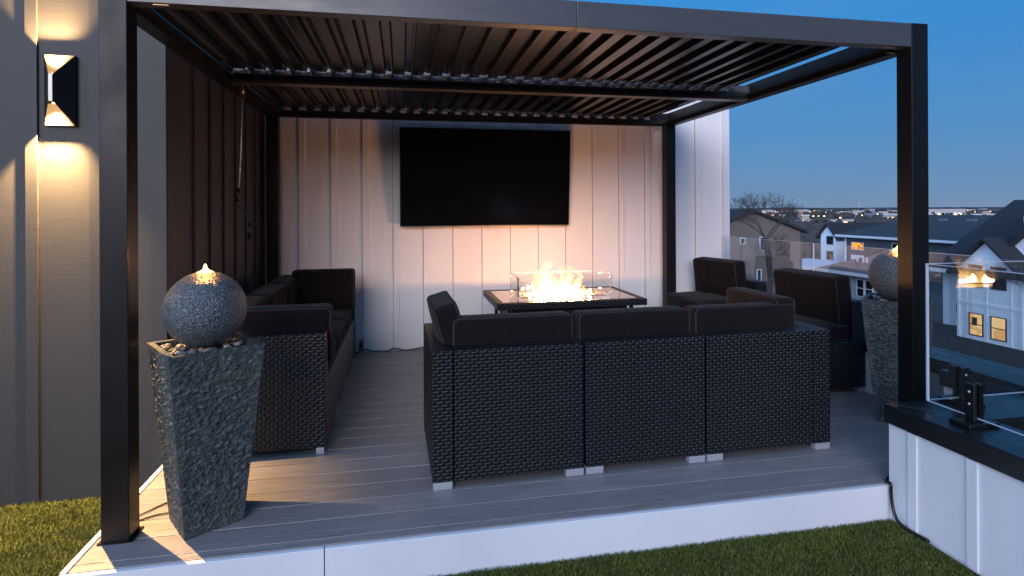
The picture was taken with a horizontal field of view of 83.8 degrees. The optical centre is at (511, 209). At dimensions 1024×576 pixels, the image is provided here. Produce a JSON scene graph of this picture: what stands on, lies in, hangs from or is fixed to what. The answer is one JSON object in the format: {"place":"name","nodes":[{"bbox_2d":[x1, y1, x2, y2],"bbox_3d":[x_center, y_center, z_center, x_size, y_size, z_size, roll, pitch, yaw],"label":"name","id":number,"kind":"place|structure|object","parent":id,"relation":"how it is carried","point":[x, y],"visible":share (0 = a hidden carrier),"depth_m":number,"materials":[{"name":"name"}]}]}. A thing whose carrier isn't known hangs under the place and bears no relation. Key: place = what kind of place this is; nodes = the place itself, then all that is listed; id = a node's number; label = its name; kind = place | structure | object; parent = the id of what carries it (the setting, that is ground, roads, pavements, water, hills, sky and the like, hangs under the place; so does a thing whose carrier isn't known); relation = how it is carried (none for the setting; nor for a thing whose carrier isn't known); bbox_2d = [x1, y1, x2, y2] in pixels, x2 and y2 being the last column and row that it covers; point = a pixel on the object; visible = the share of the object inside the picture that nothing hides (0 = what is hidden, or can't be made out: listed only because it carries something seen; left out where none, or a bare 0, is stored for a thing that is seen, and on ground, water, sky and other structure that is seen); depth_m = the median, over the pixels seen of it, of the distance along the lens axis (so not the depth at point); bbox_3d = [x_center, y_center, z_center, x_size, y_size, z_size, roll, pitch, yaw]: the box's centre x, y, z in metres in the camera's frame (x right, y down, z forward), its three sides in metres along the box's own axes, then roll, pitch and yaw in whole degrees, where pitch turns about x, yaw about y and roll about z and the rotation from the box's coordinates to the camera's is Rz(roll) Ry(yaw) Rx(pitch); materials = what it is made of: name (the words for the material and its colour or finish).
{"place":"outdoors","nodes":[
{"label":"outdoors","id":0,"kind":"place"},
{"bbox_2d":[730,210,808,293],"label":"brown house","id":1,"kind":"structure","parent":0,"point":[741,249],"depth_m":44.05,"materials":[{"name":"brick"}]},
{"bbox_2d":[740,238,745,243],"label":"window","id":2,"kind":"structure","parent":1,"relation":"in","point":[742,240],"depth_m":43.72,"materials":[{"name":"grey"}]},
{"bbox_2d":[757,269,761,280],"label":"window","id":3,"kind":"structure","parent":1,"relation":"in","point":[759,271],"depth_m":43.98,"materials":[{"name":"grey"}]},
{"bbox_2d":[759,237,764,250],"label":"window","id":4,"kind":"structure","parent":1,"relation":"in","point":[761,242],"depth_m":44.02,"materials":[{"name":"grey"}]},
{"bbox_2d":[571,0,1023,207],"label":"sky","id":5,"kind":"structure","parent":0,"point":[831,142],"materials":[{"name":"blue"}]},
{"bbox_2d":[799,215,809,221],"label":"distant building","id":6,"kind":"structure","parent":0,"point":[804,217],"depth_m":420.00,"materials":[{"name":"grey"}]},
{"bbox_2d":[802,258,839,272],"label":"white garage","id":7,"kind":"structure","parent":0,"point":[807,263],"depth_m":65.40,"materials":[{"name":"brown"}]},
{"bbox_2d":[789,218,864,222],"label":"distant building","id":8,"kind":"structure","parent":0,"point":[846,220],"depth_m":450.00,"materials":[{"name":"grey"}]},
{"bbox_2d":[815,222,887,261],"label":"narrow white house","id":9,"kind":"structure","parent":0,"point":[834,251],"depth_m":73.18,"materials":[{"name":"white paint"}]},
{"bbox_2d":[826,236,832,244],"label":"window","id":10,"kind":"structure","parent":9,"relation":"in","point":[829,239],"depth_m":73.13,"materials":[{"name":"black glass"}]},
{"bbox_2d":[826,251,832,259],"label":"window","id":11,"kind":"structure","parent":9,"relation":"in","point":[829,254],"depth_m":73.11,"materials":[{"name":"black glass"}]},
{"bbox_2d":[851,210,857,216],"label":"distant building","id":12,"kind":"structure","parent":0,"point":[855,212],"depth_m":823.54,"materials":[{"name":"grey"}]},
{"bbox_2d":[730,207,1003,209],"bbox_3d":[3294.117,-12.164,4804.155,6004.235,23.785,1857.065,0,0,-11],"label":"hills","id":13,"kind":"structure","parent":0,"point":[892,208],"depth_m":4554.32,"materials":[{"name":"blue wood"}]},
{"bbox_2d":[816,254,942,322],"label":"pale blue house","id":14,"kind":"structure","parent":0,"point":[855,271],"depth_m":49.93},
{"bbox_2d":[856,279,863,296],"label":"window","id":15,"kind":"structure","parent":14,"relation":"in","point":[859,282],"depth_m":49.94,"materials":[{"name":"grey"}]},
{"bbox_2d":[865,280,872,294],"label":"window","id":16,"kind":"structure","parent":14,"relation":"in","point":[868,288],"depth_m":49.08,"materials":[{"name":"grey glass"}]},
{"bbox_2d":[779,209,1000,217],"bbox_3d":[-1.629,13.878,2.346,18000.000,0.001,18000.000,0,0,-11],"label":"ground","id":17,"kind":"structure","parent":0,"point":[830,212],"depth_m":1872.69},
{"bbox_2d":[265,70,729,351],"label":"white house wall","id":18,"kind":"structure","parent":17,"relation":"on","point":[339,193],"depth_m":5.76,"materials":[{"name":"white wood"}]},
{"bbox_2d":[359,340,363,349],"bbox_3d":[-1.456,1.305,5.518,0.040,0.085,0.048,0,0,-11],"label":"outlet box","id":19,"kind":"object","parent":18,"relation":"attached to","point":[361,344],"visible":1,"depth_m":5.50,"materials":[{"name":"brown plastic"}]},
{"bbox_2d":[399,127,570,226],"bbox_3d":[-0.254,-0.314,5.689,1.696,0.968,0.176,0,0,-11],"label":"television","id":20,"kind":"object","parent":18,"relation":"attached to","point":[457,177],"visible":1,"depth_m":5.63,"materials":[{"name":"black plastic"}]},
{"bbox_2d":[730,190,803,293],"bbox_3d":[15.472,6.253,34.884,4.548,15.125,4.736,0,0,18],"label":"bare tree","id":21,"kind":"object","parent":17,"relation":"on","point":[770,275],"visible":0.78,"depth_m":34.84,"materials":[{"name":"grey plant"}]},
{"bbox_2d":[802,236,814,258],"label":"bare tree","id":22,"kind":"object","parent":17,"relation":"on","point":[805,252],"visible":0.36,"depth_m":104.76,"materials":[{"name":"grey plant"}]},
{"bbox_2d":[733,208,997,258],"bbox_3d":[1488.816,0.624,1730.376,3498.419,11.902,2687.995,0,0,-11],"label":"woodland","id":23,"kind":"object","parent":17,"relation":"on","point":[814,226],"visible":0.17,"depth_m":298.65,"materials":[{"name":"black plant"}]},
{"bbox_2d":[875,209,887,213],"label":"distant building","id":24,"kind":"structure","parent":17,"relation":"on","point":[884,211],"depth_m":643.45,"materials":[{"name":"grey"}]},
{"bbox_2d":[865,214,932,218],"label":"distant building","id":25,"kind":"structure","parent":17,"relation":"on","point":[887,216],"depth_m":560.00,"materials":[{"name":"grey"}]},
{"bbox_2d":[865,337,1023,575],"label":"parapet wall","id":26,"kind":"structure","parent":17,"relation":"on","point":[958,492],"depth_m":2.55,"materials":[{"name":"white paint"}]},
{"bbox_2d":[723,236,970,360],"bbox_3d":[2.570,0.623,4.878,0.164,0.678,2.762,0,0,-11],"label":"glass rail","id":27,"kind":"object","parent":26,"relation":"on","point":[843,245],"visible":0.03,"depth_m":4.83,"materials":[{"name":"white"}]},
{"bbox_2d":[925,261,1023,407],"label":"glass rail","id":28,"kind":"object","parent":26,"relation":"on","point":[960,376],"visible":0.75,"depth_m":2.82,"materials":[{"name":"white"}]},
{"bbox_2d":[926,264,1023,435],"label":"glass rail","id":29,"kind":"object","parent":26,"relation":"on","point":[973,418],"visible":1,"depth_m":2.56,"materials":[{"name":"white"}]},
{"bbox_2d":[948,255,1023,391],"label":"glass rail","id":30,"kind":"object","parent":26,"relation":"on","point":[998,380],"visible":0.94,"depth_m":3.17,"materials":[{"name":"clear glass"}]},
{"bbox_2d":[929,208,965,214],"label":"distant building","id":31,"kind":"structure","parent":17,"relation":"on","point":[943,211],"depth_m":640.00,"materials":[{"name":"grey"}]},
{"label":"roof slab","id":32,"kind":"structure","parent":17,"relation":"on","visible":0},
{"bbox_2d":[0,0,265,506],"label":"grey house wall","id":33,"kind":"structure","parent":32,"relation":"on","point":[192,218],"depth_m":3.07,"materials":[{"name":"grey wood"}]},
{"bbox_2d":[44,54,76,126],"bbox_3d":[-2.397,-0.634,3.002,0.146,0.376,0.106,0,0,-11],"label":"wall lamp","id":34,"kind":"object","parent":33,"relation":"attached to","point":[60,90],"visible":1,"depth_m":3.02,"materials":[{"name":"black plastic"}]},
{"bbox_2d":[0,496,979,575],"bbox_3d":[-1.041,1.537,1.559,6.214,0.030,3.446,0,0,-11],"label":"lawn","id":35,"kind":"structure","parent":32,"relation":"on","point":[13,519],"depth_m":2.54,"materials":[{"name":"green plant"}]},
{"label":"deck underlay","id":36,"kind":"structure","parent":32,"relation":"on","visible":0},
{"bbox_2d":[59,465,891,575],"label":"deck fascia","id":37,"kind":"structure","parent":36,"relation":"attached to","point":[455,553],"depth_m":2.50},
{"bbox_2d":[68,349,888,573],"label":"deck","id":38,"kind":"structure","parent":36,"relation":"on","point":[366,476],"depth_m":2.84,"materials":[{"name":"grey wood"}]},
{"bbox_2d":[140,502,166,514],"bbox_3d":[-1.605,1.370,2.639,0.318,0.011,0.098,0,0,-16],"label":"power cable","id":39,"kind":"object","parent":38,"relation":"on","point":[153,508],"visible":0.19,"depth_m":2.62,"materials":[{"name":"black plastic"}]},
{"bbox_2d":[140,512,168,520],"bbox_3d":[-1.610,1.372,2.542,0.299,0.007,0.038,0,0,-33],"label":"power cable","id":40,"kind":"object","parent":38,"relation":"on","point":[154,515],"visible":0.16,"depth_m":2.56,"materials":[{"name":"black plastic"}]},
{"bbox_2d":[147,264,264,540],"bbox_3d":[-1.362,0.808,2.540,0.379,1.137,0.379,0,0,-44],"label":"ball fountain","id":41,"kind":"object","parent":38,"relation":"on","point":[206,402],"visible":0.99,"depth_m":2.42,"materials":[{"name":"stone"}]},
{"bbox_2d":[162,346,170,350],"bbox_3d":[-1.492,0.598,2.464,0.032,0.020,0.034,0,0,-2],"label":"pebble","id":42,"kind":"object","parent":41,"relation":"on","point":[166,348],"visible":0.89,"depth_m":2.46,"materials":[{"name":"beige stone"}]},
{"bbox_2d":[175,344,183,349],"bbox_3d":[-1.474,0.609,2.535,0.036,0.023,0.037,1,9,-38],"label":"pebble","id":43,"kind":"object","parent":41,"relation":"on","point":[178,346],"visible":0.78,"depth_m":2.52,"materials":[{"name":"beige stone"}]},
{"bbox_2d":[176,351,187,355],"bbox_3d":[-1.367,0.596,2.366,0.034,0.023,0.048,-25,-29,29],"label":"pebble","id":44,"kind":"object","parent":41,"relation":"on","point":[180,353],"visible":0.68,"depth_m":2.35,"materials":[{"name":"white stone"}]},
{"bbox_2d":[180,346,187,350],"bbox_3d":[-1.410,0.597,2.455,0.033,0.020,0.046,-24,-4,-33],"label":"pebble","id":45,"kind":"object","parent":41,"relation":"on","point":[184,348],"visible":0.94,"depth_m":2.44,"materials":[{"name":"stone"}]},
{"bbox_2d":[238,296,338,453],"bbox_3d":[-1.472,0.969,3.499,0.759,0.815,0.720,0,0,-11],"label":"wicker sofa module","id":46,"kind":"object","parent":38,"relation":"on","point":[298,402],"visible":0.43,"depth_m":3.20,"materials":[{"name":"black wicker"}]},
{"bbox_2d":[247,284,346,408],"bbox_3d":[-1.613,0.972,4.167,0.735,0.810,0.626,0,0,-11],"label":"wicker sofa module","id":47,"kind":"object","parent":38,"relation":"on","point":[274,294],"visible":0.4,"depth_m":4.16,"materials":[{"name":"black wicker"}]},
{"bbox_2d":[269,268,355,380],"bbox_3d":[-1.730,0.945,4.840,0.759,0.865,0.723,0,0,-11],"label":"wicker sofa module","id":48,"kind":"object","parent":38,"relation":"on","point":[335,288],"visible":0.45,"depth_m":4.87,"materials":[{"name":"black fabric"}]},
{"bbox_2d":[355,347,423,352],"bbox_3d":[-0.980,1.360,5.589,1.183,0.038,0.048,0,0,-8],"label":"power cable","id":49,"kind":"object","parent":38,"relation":"on","point":[389,350],"visible":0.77,"depth_m":5.55,"materials":[{"name":"black plastic"}]},
{"bbox_2d":[423,291,583,490],"bbox_3d":[-0.085,0.927,3.214,0.775,0.885,0.725,0,0,-12],"label":"wicker sofa module","id":50,"kind":"object","parent":38,"relation":"on","point":[503,394],"visible":1,"depth_m":2.88,"materials":[{"name":"black wicker"}]},
{"bbox_2d":[97,0,929,545],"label":"pergola","id":51,"kind":"object","parent":38,"relation":"on","point":[569,62],"visible":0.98,"depth_m":3.13,"materials":[{"name":"black metal"}]},
{"bbox_2d":[236,84,250,238],"bbox_3d":[-1.839,-0.331,3.907,0.100,1.060,0.025,0,0,-11],"label":"crank rod","id":52,"kind":"object","parent":51,"relation":"hanging from","point":[242,92],"visible":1,"depth_m":3.90,"materials":[{"name":"black metal"}]},
{"bbox_2d":[483,270,646,313],"bbox_3d":[0.411,0.951,4.797,1.210,0.834,0.764,0,0,-11],"label":"fire table","id":53,"kind":"object","parent":38,"relation":"on","point":[514,299],"visible":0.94,"depth_m":4.57,"materials":[{"name":"black metal"}]},
{"bbox_2d":[529,285,590,295],"bbox_3d":[0.395,0.570,4.794,0.670,0.300,0.180,0,0,-11],"label":"fire","id":54,"kind":"object","parent":53,"relation":"in","point":[543,291],"visible":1,"depth_m":4.78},
{"bbox_2d":[571,306,704,473],"bbox_3d":[0.637,0.961,3.367,0.678,0.810,0.720,0,0,-12],"label":"wicker sofa module","id":55,"kind":"object","parent":38,"relation":"on","point":[643,383],"visible":0.73,"depth_m":3.03,"materials":[{"name":"black wicker"}]},
{"bbox_2d":[665,257,765,307],"bbox_3d":[1.992,0.926,5.686,0.710,0.866,0.724,0,0,-11],"label":"wicker chair","id":56,"kind":"object","parent":38,"relation":"on","point":[715,279],"visible":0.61,"depth_m":5.62,"materials":[{"name":"black fabric"}]},
{"bbox_2d":[684,287,829,460],"bbox_3d":[1.359,0.940,3.524,0.775,0.844,0.725,0,0,-12],"label":"wicker sofa module","id":57,"kind":"object","parent":38,"relation":"on","point":[767,369],"visible":0.73,"depth_m":3.19,"materials":[{"name":"black wicker"}]},
{"bbox_2d":[774,268,864,391],"bbox_3d":[2.217,0.925,4.520,0.710,0.866,0.690,0,0,-11],"label":"wicker chair","id":58,"kind":"object","parent":38,"relation":"on","point":[827,301],"visible":0.53,"depth_m":4.25,"materials":[{"name":"black wicker"}]},
{"bbox_2d":[861,247,935,422],"bbox_3d":[2.503,0.789,3.692,0.378,1.137,0.380,0,0,38],"label":"ball fountain","id":59,"kind":"object","parent":38,"relation":"on","point":[880,318],"visible":0.62,"depth_m":3.62,"materials":[{"name":"stone"}]},
{"bbox_2d":[885,475,929,542],"bbox_3d":[1.887,1.432,2.763,0.073,0.185,0.309,0,0,4],"label":"power cable","id":60,"kind":"object","parent":38,"relation":"hanging from","point":[887,481],"visible":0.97,"depth_m":2.77,"materials":[{"name":"black plastic"}]},
{"bbox_2d":[835,215,992,260],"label":"slate blue house","id":61,"kind":"structure","parent":0,"point":[946,232],"depth_m":58.38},
{"bbox_2d":[851,242,863,250],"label":"window","id":62,"kind":"structure","parent":61,"relation":"in","point":[860,246],"depth_m":63.02,"materials":[{"name":"yellow"}]},
{"bbox_2d":[891,243,896,248],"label":"window","id":63,"kind":"structure","parent":61,"relation":"in","point":[893,245],"depth_m":58.33,"materials":[{"name":"grey glass"}]},
{"bbox_2d":[929,200,1023,368],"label":"white house","id":64,"kind":"structure","parent":0,"point":[983,314],"depth_m":38.99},
{"bbox_2d":[968,264,982,287],"bbox_3d":[31.912,4.554,39.277,0.060,1.520,1.000,0,0,-11],"label":"window","id":65,"kind":"structure","parent":64,"relation":"in","point":[973,281],"depth_m":39.30,"materials":[{"name":"black"}]},
{"bbox_2d":[968,312,983,336],"bbox_3d":[31.928,7.889,39.277,0.060,1.550,1.000,0,0,-11],"label":"window","id":66,"kind":"structure","parent":64,"relation":"in","point":[978,330],"depth_m":39.19,"materials":[{"name":"yellow glass"}]},
{"bbox_2d":[990,266,1006,290],"bbox_3d":[32.197,4.552,37.794,0.060,1.520,1.020,0,0,-11],"label":"window","id":67,"kind":"structure","parent":64,"relation":"in","point":[995,283],"depth_m":37.79,"materials":[{"name":"black glass"}]},
{"bbox_2d":[990,316,1006,341],"bbox_3d":[32.214,7.887,37.794,0.060,1.550,1.020,0,0,-11],"label":"window","id":68,"kind":"structure","parent":64,"relation":"in","point":[998,326],"depth_m":37.80,"materials":[{"name":"yellow glass"}]},
{"bbox_2d":[980,210,989,213],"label":"distant building","id":69,"kind":"structure","parent":0,"point":[985,211],"depth_m":849.39,"materials":[{"name":"grey"}]},
{"bbox_2d":[994,239,1023,292],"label":"bare tree","id":70,"kind":"object","parent":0,"point":[1011,267],"visible":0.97,"depth_m":28.58,"materials":[{"name":"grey plant"}]}
]}

